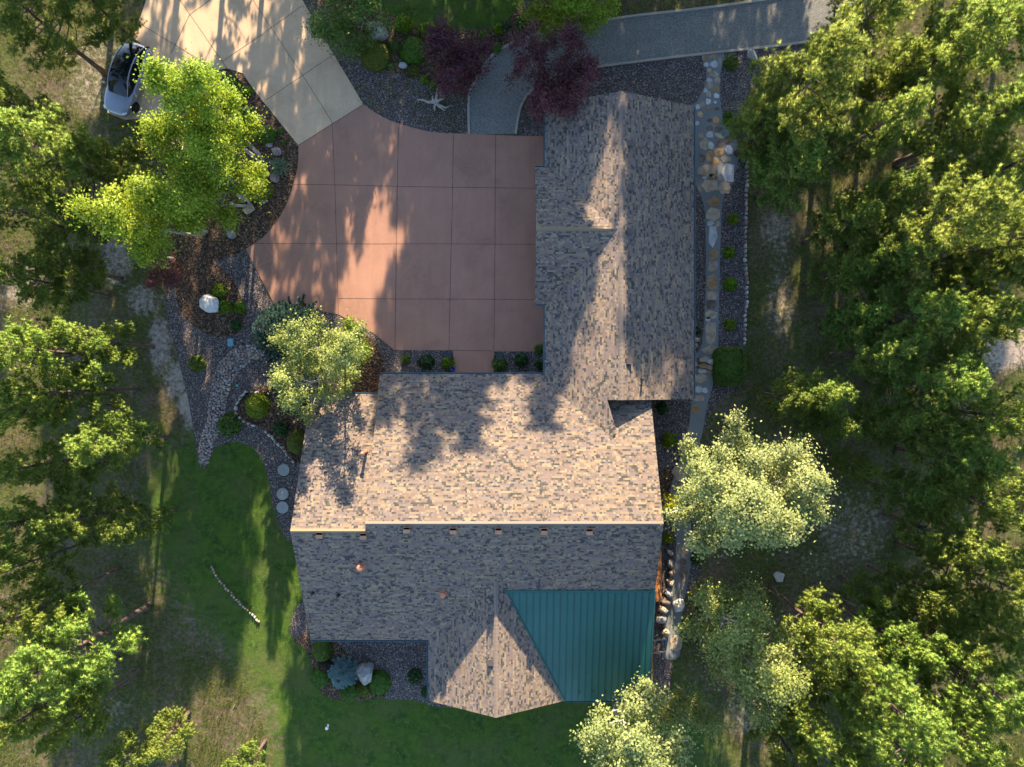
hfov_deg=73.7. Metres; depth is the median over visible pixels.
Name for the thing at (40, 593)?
pine tree
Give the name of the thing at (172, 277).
plum tree
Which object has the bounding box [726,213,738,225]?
shrub
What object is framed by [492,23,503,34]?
shrub
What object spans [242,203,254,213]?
rock
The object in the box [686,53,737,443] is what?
garden path
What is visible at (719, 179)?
flagstone
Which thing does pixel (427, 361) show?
shrub
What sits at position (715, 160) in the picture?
flagstone
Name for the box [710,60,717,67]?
flagstone
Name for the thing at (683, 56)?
kerb
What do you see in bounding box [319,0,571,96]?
mulch bed
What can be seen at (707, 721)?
aspen tree
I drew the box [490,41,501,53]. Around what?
shrub
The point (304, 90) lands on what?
driveway
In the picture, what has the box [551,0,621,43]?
aspen tree
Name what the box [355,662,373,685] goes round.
boulder
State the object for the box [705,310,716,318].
flagstone
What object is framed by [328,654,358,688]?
spruce tree
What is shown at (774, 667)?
aspen tree
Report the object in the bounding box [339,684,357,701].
shrub
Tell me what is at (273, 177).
rock
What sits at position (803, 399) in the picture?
pine tree
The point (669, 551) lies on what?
boulder
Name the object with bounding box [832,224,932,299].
pine tree
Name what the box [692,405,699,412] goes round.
flagstone
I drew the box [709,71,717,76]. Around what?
flagstone
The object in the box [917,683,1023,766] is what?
pine tree
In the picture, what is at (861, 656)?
pine tree
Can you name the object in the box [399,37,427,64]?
shrub
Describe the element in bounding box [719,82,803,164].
pine tree
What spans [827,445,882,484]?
bush
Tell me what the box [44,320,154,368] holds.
pine tree
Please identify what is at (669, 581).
boulder
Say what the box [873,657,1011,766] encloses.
pine tree
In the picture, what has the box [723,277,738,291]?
shrub
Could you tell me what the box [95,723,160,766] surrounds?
pine tree
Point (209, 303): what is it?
boulder
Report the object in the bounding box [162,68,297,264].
mulch bed
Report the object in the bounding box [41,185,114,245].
pine tree
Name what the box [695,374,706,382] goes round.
flagstone
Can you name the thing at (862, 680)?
pine tree
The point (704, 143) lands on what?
flagstone
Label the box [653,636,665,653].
chair
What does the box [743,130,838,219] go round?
pine tree
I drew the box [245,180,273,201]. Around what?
shrub
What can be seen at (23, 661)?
pine tree
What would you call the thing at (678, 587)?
garden path
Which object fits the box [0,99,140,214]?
pine tree
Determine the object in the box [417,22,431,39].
shrub
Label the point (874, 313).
pine tree
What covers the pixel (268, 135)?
shrub
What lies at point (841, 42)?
pine tree
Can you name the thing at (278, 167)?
spiky plant
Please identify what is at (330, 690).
mulch bed
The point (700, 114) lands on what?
flagstone
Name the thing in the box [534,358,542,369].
shrub
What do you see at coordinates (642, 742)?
silver tree
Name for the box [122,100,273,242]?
aspen tree
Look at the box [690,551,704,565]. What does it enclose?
shrub
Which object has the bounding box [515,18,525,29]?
shrub
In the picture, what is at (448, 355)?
planter
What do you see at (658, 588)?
deck
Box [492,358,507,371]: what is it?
fern
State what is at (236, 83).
shrub
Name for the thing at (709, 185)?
flagstone
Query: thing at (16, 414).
pine tree
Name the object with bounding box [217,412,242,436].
shrub
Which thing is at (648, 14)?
kerb
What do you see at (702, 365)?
step stone
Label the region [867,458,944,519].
pine tree
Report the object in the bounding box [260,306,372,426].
aspen tree
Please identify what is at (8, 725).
pine tree
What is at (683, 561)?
flagstone
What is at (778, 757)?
pine tree
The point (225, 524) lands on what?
lawn
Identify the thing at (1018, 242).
pine tree
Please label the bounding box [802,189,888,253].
pine tree
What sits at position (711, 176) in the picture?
flagstone
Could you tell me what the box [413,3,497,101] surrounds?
plum tree
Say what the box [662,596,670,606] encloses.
boulder
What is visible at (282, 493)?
concrete lid
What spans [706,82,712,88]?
flagstone
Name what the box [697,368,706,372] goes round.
step stone
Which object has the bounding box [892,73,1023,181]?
pine tree
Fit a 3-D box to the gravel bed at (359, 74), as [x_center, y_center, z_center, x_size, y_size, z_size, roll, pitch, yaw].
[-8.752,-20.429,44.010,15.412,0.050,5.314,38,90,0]
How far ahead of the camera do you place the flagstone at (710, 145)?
43.95 m
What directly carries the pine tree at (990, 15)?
on the ground at (196, 620)
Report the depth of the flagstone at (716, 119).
43.95 m
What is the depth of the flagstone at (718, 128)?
43.95 m
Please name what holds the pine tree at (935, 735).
on the ground at (196, 620)
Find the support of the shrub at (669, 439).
on the gravel bed at (681, 80)
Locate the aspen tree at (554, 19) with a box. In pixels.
[497,0,586,44]
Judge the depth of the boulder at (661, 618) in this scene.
43.60 m
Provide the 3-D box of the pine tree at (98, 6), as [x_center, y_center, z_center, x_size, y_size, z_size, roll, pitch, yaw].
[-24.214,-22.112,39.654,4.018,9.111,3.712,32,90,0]
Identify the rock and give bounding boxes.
[226,230,235,238]
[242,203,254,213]
[270,174,278,182]
[271,147,281,155]
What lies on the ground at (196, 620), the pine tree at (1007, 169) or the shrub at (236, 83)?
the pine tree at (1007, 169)
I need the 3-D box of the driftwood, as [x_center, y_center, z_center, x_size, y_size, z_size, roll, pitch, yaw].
[-4.985,-18.002,43.768,1.626,0.318,1.671,-37,90,0]
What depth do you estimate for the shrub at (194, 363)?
43.65 m
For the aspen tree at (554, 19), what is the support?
on the mulch bed at (513, 18)
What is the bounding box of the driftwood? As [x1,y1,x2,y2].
[418,88,451,110]
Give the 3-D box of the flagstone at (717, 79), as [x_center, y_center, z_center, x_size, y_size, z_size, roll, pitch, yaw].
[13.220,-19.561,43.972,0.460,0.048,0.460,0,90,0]
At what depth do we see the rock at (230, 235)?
43.81 m
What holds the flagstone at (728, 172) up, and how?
on the gravel bed at (681, 80)
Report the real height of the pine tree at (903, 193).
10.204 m
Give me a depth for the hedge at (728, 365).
43.14 m
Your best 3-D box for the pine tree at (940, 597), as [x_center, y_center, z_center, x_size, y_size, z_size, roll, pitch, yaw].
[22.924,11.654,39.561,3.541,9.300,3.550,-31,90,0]
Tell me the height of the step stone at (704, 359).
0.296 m
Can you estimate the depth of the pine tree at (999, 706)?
34.26 m
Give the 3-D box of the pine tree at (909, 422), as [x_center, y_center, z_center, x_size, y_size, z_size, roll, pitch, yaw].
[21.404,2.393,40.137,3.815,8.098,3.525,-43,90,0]
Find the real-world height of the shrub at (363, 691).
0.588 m
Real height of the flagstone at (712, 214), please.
0.048 m
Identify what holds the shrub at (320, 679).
on the mulch bed at (330, 690)
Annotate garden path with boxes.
[662,439,699,659]
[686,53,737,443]
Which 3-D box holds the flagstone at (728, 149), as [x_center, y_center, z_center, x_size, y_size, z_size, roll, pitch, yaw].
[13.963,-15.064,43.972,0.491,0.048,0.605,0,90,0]
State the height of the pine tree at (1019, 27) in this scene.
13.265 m
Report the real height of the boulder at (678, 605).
0.534 m
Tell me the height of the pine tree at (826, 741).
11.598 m
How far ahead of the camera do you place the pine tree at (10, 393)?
36.55 m
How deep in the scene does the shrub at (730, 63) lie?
43.64 m
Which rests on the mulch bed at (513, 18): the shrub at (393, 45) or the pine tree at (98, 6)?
the shrub at (393, 45)
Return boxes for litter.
[0,0,1023,766]
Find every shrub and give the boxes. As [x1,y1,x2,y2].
[187,355,206,372]
[211,283,227,299]
[217,74,242,97]
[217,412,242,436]
[218,299,232,314]
[229,319,241,330]
[233,301,246,313]
[235,107,258,124]
[243,86,252,95]
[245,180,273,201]
[245,393,269,418]
[252,125,276,144]
[272,420,288,436]
[277,128,283,134]
[280,140,285,145]
[287,430,304,454]
[311,668,329,687]
[312,642,333,661]
[318,660,332,672]
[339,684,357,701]
[355,682,370,697]
[360,40,391,71]
[369,669,390,695]
[387,63,393,69]
[388,40,398,50]
[394,13,412,33]
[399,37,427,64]
[400,354,410,363]
[407,667,422,685]
[408,64,420,76]
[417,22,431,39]
[417,353,435,369]
[420,75,428,84]
[421,685,426,698]
[429,81,436,88]
[478,30,489,39]
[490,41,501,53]
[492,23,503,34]
[502,19,511,29]
[513,352,527,367]
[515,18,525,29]
[534,344,542,354]
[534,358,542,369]
[655,402,667,414]
[662,431,678,448]
[662,533,673,543]
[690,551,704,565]
[695,326,701,335]
[722,118,730,126]
[722,246,736,259]
[723,54,739,71]
[723,110,733,119]
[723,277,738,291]
[724,318,736,331]
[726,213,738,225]
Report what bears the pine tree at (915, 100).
on the ground at (196, 620)
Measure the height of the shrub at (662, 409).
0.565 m
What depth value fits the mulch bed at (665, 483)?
43.97 m
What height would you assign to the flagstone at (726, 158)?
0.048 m
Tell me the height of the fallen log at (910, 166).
0.330 m
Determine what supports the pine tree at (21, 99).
on the ground at (196, 620)
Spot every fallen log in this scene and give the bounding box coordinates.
[811,583,854,605]
[900,150,952,172]
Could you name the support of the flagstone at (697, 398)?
on the gravel bed at (681, 80)
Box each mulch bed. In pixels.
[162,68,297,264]
[175,262,245,336]
[237,386,310,462]
[294,633,385,700]
[315,330,384,391]
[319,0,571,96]
[658,467,693,506]
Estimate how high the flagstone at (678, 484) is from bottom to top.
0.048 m
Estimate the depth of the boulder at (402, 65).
43.81 m
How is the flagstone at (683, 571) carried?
on the gravel bed at (681, 80)
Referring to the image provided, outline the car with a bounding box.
[102,40,151,116]
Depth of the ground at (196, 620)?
44.00 m
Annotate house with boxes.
[290,91,694,717]
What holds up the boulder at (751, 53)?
on the gravel bed at (681, 80)
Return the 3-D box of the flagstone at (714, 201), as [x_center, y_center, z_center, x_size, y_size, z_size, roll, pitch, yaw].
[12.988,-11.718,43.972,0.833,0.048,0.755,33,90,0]
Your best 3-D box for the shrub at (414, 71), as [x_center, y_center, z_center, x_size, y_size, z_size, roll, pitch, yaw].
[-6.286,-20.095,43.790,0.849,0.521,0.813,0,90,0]
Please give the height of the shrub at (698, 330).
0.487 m
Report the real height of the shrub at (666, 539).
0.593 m
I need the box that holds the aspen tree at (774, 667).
[656,565,819,737]
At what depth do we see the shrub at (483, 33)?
43.70 m
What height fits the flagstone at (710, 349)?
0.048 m
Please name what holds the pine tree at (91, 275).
on the ground at (196, 620)
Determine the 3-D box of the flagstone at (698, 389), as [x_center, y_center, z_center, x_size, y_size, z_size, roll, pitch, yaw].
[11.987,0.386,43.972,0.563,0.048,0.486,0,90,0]
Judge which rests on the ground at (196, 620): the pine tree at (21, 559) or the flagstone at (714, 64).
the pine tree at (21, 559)
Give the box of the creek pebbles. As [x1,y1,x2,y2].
[200,347,256,462]
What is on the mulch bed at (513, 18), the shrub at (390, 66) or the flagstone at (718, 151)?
the shrub at (390, 66)
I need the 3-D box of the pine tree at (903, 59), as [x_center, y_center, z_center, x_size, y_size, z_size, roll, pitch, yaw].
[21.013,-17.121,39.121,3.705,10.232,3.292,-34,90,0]
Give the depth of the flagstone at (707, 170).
43.95 m
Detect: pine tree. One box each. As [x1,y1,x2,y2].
[0,0,109,76]
[0,68,72,141]
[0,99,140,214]
[0,173,106,257]
[0,251,110,315]
[0,314,121,392]
[0,356,139,423]
[0,383,112,437]
[0,424,108,494]
[0,480,107,556]
[0,530,102,590]
[0,564,118,643]
[0,583,151,718]
[0,655,120,753]
[11,242,123,296]
[21,476,134,553]
[30,667,142,763]
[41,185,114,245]
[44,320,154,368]
[50,125,153,191]
[59,404,171,476]
[61,0,147,45]
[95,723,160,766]
[96,499,178,547]
[138,706,197,766]
[222,737,268,766]
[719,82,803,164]
[735,12,879,165]
[742,693,831,766]
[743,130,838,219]
[754,651,843,760]
[755,366,817,422]
[767,581,881,682]
[778,365,859,427]
[790,626,894,723]
[791,709,881,766]
[796,410,862,449]
[798,0,927,96]
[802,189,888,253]
[803,249,877,304]
[804,616,959,765]
[810,77,935,176]
[817,292,896,353]
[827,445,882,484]
[829,317,927,384]
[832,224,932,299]
[833,682,954,766]
[838,28,933,118]
[838,165,932,238]
[838,273,976,370]
[839,603,948,675]
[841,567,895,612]
[845,394,927,451]
[852,154,1023,287]
[857,0,1017,119]
[859,333,996,424]
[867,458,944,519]
[867,559,967,624]
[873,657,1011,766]
[876,401,970,459]
[881,614,1023,735]
[884,495,1019,570]
[890,595,1007,679]
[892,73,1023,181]
[894,419,1021,505]
[895,525,1023,629]
[900,240,1023,297]
[901,568,1023,658]
[906,198,1023,293]
[907,455,1023,537]
[914,379,1023,445]
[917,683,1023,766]
[921,0,1023,99]
[921,282,1023,362]
[925,131,1023,218]
[942,299,1023,347]
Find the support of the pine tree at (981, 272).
on the ground at (196, 620)
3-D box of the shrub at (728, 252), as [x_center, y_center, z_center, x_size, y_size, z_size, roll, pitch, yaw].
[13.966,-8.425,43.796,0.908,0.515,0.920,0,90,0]
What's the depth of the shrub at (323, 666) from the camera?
43.68 m
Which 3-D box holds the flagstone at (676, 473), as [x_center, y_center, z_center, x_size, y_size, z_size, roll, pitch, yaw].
[10.726,5.722,43.972,0.908,0.048,0.944,0,90,0]
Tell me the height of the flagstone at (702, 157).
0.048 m
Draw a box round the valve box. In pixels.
[227,338,233,346]
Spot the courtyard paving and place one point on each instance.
(396, 236)
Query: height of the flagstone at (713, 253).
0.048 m
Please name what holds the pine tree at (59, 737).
on the ground at (196, 620)
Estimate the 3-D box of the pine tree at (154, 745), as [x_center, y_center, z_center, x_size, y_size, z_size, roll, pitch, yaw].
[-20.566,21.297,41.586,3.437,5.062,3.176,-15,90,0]
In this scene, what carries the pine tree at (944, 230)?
on the ground at (196, 620)
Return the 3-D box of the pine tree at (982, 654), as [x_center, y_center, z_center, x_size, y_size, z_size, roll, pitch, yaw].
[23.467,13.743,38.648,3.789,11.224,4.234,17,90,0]
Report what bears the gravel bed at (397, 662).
on the ground at (196, 620)
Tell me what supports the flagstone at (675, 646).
on the garden path at (678, 587)
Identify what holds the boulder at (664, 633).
on the gravel bed at (681, 80)
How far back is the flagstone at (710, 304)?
43.95 m
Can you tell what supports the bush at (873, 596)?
on the ground at (196, 620)
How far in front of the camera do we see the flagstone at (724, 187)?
43.95 m
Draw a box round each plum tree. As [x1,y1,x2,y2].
[141,251,186,297]
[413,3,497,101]
[502,15,608,128]
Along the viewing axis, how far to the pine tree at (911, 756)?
36.30 m
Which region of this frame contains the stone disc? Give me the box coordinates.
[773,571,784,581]
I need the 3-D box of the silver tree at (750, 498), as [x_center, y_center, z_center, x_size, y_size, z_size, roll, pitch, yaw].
[12.405,5.110,37.099,9.104,14.224,8.103,0,90,0]
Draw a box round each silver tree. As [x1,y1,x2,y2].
[569,666,703,766]
[659,404,841,564]
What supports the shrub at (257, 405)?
on the mulch bed at (269, 420)
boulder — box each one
[199,294,218,312]
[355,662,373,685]
[367,21,388,41]
[399,62,406,68]
[655,613,666,623]
[658,604,668,613]
[660,628,669,636]
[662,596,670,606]
[664,587,673,597]
[666,549,672,554]
[666,558,673,568]
[666,577,673,585]
[668,569,674,577]
[672,599,684,611]
[747,49,757,60]
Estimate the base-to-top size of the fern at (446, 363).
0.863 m
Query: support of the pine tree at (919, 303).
on the ground at (196, 620)
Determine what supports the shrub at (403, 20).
on the mulch bed at (513, 18)
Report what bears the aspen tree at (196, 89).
on the mulch bed at (259, 225)
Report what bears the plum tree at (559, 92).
on the gravel bed at (618, 78)
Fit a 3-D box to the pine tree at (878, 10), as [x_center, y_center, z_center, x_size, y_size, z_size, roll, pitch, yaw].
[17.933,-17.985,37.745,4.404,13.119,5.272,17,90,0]
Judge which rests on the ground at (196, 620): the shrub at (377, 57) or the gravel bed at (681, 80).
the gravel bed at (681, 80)
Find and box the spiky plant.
[267,156,292,178]
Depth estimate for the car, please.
42.81 m
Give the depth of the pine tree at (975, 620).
35.42 m
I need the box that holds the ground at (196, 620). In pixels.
[0,0,1023,766]
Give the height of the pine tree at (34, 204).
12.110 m
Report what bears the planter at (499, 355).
on the gravel bed at (190, 340)
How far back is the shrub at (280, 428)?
43.65 m
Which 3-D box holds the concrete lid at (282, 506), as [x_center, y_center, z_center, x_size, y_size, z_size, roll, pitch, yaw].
[-14.742,7.965,43.890,0.770,0.200,0.770,0,90,0]
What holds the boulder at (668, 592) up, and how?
on the gravel bed at (681, 80)
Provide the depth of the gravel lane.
43.97 m
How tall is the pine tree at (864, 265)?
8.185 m
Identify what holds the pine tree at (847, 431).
on the ground at (196, 620)
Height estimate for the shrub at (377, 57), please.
0.960 m
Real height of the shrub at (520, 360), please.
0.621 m
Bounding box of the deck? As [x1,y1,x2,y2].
[655,550,661,601]
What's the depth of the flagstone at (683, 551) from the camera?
43.95 m
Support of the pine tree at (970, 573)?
on the ground at (196, 620)
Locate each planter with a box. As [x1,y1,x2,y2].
[444,353,450,358]
[496,353,502,358]
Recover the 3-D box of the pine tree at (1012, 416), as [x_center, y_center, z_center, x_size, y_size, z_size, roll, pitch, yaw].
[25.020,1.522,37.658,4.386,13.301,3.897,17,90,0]
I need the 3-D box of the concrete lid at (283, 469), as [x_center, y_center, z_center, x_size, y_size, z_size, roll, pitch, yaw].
[-14.677,5.556,43.890,0.770,0.200,0.770,0,90,0]
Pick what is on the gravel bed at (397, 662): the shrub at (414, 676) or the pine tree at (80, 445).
the shrub at (414, 676)
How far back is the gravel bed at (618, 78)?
43.98 m
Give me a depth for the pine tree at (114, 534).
39.47 m
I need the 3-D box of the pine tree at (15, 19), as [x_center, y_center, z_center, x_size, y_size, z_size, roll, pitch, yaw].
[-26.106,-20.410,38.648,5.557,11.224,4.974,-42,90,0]
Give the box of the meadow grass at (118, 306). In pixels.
[0,0,1023,766]
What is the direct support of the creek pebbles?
on the gravel bed at (190, 340)
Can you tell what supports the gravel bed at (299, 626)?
on the ground at (196, 620)
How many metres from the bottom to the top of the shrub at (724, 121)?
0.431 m
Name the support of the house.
on the ground at (196, 620)
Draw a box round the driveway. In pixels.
[107,0,362,144]
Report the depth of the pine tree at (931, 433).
36.99 m
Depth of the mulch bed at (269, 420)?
43.98 m
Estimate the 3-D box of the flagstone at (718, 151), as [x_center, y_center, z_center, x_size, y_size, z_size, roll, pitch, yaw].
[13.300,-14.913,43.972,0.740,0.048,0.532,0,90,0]
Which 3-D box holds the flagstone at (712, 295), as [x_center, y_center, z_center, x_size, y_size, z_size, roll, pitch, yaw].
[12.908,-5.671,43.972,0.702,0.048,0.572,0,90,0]
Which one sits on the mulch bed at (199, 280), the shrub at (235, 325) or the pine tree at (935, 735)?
the shrub at (235, 325)
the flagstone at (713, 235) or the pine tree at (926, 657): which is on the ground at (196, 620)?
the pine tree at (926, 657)
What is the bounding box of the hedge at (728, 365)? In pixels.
[712,347,746,386]
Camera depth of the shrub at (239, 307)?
43.71 m
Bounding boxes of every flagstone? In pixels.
[670,635,682,651]
[672,465,685,479]
[673,482,680,490]
[678,546,687,554]
[679,566,687,582]
[680,559,686,564]
[692,395,704,401]
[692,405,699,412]
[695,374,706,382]
[695,386,701,392]
[697,111,702,117]
[697,164,717,176]
[699,154,704,161]
[700,137,707,149]
[701,180,717,191]
[701,344,716,353]
[705,300,716,308]
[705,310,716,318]
[705,321,715,343]
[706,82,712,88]
[706,131,713,137]
[706,151,712,160]
[706,196,720,206]
[706,207,719,221]
[707,274,716,289]
[707,291,717,299]
[708,141,713,148]
[708,260,717,271]
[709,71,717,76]
[709,174,716,179]
[709,226,717,246]
[709,248,717,259]
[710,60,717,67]
[712,157,718,164]
[713,85,718,91]
[713,116,719,124]
[713,148,723,155]
[714,76,720,82]
[714,126,722,131]
[715,133,723,137]
[715,176,722,181]
[716,140,724,146]
[718,181,729,193]
[721,155,731,162]
[722,163,733,181]
[724,135,733,143]
[725,145,732,153]
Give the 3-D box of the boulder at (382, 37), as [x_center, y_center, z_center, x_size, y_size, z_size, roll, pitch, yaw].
[-8.685,-22.505,43.466,1.282,1.128,1.165,-30,90,0]
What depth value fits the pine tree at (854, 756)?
34.99 m
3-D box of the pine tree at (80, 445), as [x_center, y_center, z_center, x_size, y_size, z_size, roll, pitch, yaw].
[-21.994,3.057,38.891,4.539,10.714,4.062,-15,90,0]
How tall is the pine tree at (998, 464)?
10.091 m
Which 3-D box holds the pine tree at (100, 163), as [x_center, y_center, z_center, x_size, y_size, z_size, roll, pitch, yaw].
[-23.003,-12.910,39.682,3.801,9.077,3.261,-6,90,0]
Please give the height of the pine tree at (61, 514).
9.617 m
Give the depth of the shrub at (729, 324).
43.74 m
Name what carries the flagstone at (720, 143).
on the gravel bed at (681, 80)
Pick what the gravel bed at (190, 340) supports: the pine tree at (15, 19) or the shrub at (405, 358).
the shrub at (405, 358)
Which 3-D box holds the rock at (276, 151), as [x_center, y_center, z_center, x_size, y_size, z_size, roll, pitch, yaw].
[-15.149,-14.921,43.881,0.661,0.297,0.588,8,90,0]
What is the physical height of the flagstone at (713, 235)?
0.048 m
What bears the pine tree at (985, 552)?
on the ground at (196, 620)
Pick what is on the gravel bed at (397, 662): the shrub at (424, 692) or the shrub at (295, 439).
the shrub at (424, 692)
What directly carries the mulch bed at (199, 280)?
on the ground at (196, 620)
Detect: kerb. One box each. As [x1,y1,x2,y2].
[467,0,767,133]
[514,32,875,133]
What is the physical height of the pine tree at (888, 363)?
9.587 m
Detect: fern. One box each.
[441,356,455,370]
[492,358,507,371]
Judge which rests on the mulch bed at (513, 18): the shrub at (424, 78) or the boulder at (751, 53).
the shrub at (424, 78)
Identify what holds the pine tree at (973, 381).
on the ground at (196, 620)
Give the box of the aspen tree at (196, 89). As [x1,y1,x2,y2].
[126,42,279,160]
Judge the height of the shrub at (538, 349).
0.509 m
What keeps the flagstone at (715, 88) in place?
on the gravel bed at (681, 80)
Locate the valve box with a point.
(230, 341)
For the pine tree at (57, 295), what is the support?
on the ground at (196, 620)
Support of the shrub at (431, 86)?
on the mulch bed at (513, 18)
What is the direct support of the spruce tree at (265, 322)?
on the gravel bed at (190, 340)
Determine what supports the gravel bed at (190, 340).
on the ground at (196, 620)
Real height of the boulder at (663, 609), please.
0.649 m
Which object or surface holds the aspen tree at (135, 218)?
on the mulch bed at (259, 225)
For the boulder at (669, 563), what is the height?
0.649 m
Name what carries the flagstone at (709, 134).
on the gravel bed at (681, 80)
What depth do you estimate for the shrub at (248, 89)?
43.79 m
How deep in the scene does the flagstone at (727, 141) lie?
43.95 m
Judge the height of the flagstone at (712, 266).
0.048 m
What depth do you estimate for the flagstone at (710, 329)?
43.95 m
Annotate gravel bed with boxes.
[166,250,542,542]
[290,601,308,637]
[304,0,467,133]
[337,642,454,707]
[517,64,634,135]
[629,45,801,707]
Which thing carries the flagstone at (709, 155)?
on the gravel bed at (681, 80)
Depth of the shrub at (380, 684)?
43.56 m
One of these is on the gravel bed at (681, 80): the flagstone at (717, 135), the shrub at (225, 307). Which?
the flagstone at (717, 135)
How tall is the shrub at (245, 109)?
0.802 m
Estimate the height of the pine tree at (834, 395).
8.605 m
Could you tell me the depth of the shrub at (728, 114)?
43.73 m
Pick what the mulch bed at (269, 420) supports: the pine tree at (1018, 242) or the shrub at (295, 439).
the shrub at (295, 439)
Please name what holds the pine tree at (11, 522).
on the ground at (196, 620)
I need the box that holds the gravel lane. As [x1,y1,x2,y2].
[470,0,872,133]
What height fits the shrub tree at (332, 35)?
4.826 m
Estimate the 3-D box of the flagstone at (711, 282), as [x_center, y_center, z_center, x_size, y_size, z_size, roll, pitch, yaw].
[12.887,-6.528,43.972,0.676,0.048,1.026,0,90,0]
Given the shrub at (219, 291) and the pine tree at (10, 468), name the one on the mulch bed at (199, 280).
the shrub at (219, 291)
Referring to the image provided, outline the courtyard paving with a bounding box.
[246,104,544,371]
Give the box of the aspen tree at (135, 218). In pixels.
[55,167,219,271]
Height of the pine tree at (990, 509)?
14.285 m
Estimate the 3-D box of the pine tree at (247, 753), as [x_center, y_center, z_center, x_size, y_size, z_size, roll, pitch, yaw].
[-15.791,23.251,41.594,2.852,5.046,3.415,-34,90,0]
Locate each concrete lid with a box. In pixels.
[277,488,288,499]
[277,501,288,512]
[278,464,289,475]
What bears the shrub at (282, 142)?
on the mulch bed at (259, 225)
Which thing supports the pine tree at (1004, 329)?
on the ground at (196, 620)
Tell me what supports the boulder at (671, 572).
on the gravel bed at (681, 80)
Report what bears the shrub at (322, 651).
on the mulch bed at (330, 690)
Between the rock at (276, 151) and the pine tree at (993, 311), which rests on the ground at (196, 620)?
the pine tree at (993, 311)
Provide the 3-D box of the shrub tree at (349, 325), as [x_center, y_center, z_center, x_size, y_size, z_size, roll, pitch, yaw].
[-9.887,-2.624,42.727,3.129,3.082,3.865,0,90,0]
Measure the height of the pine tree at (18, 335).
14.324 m
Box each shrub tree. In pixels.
[294,0,399,68]
[336,309,378,366]
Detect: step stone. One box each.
[697,363,707,367]
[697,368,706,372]
[698,356,708,361]
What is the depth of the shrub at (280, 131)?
43.86 m
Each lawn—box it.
[160,442,713,766]
[372,0,520,26]
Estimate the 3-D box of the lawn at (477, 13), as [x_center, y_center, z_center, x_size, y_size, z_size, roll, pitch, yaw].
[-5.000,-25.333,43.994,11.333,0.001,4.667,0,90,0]
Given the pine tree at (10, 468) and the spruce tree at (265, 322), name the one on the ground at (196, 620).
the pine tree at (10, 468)
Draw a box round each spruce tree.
[252,293,333,371]
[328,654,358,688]
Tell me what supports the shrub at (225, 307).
on the mulch bed at (199, 280)
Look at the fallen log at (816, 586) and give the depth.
43.82 m
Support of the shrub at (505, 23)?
on the mulch bed at (513, 18)

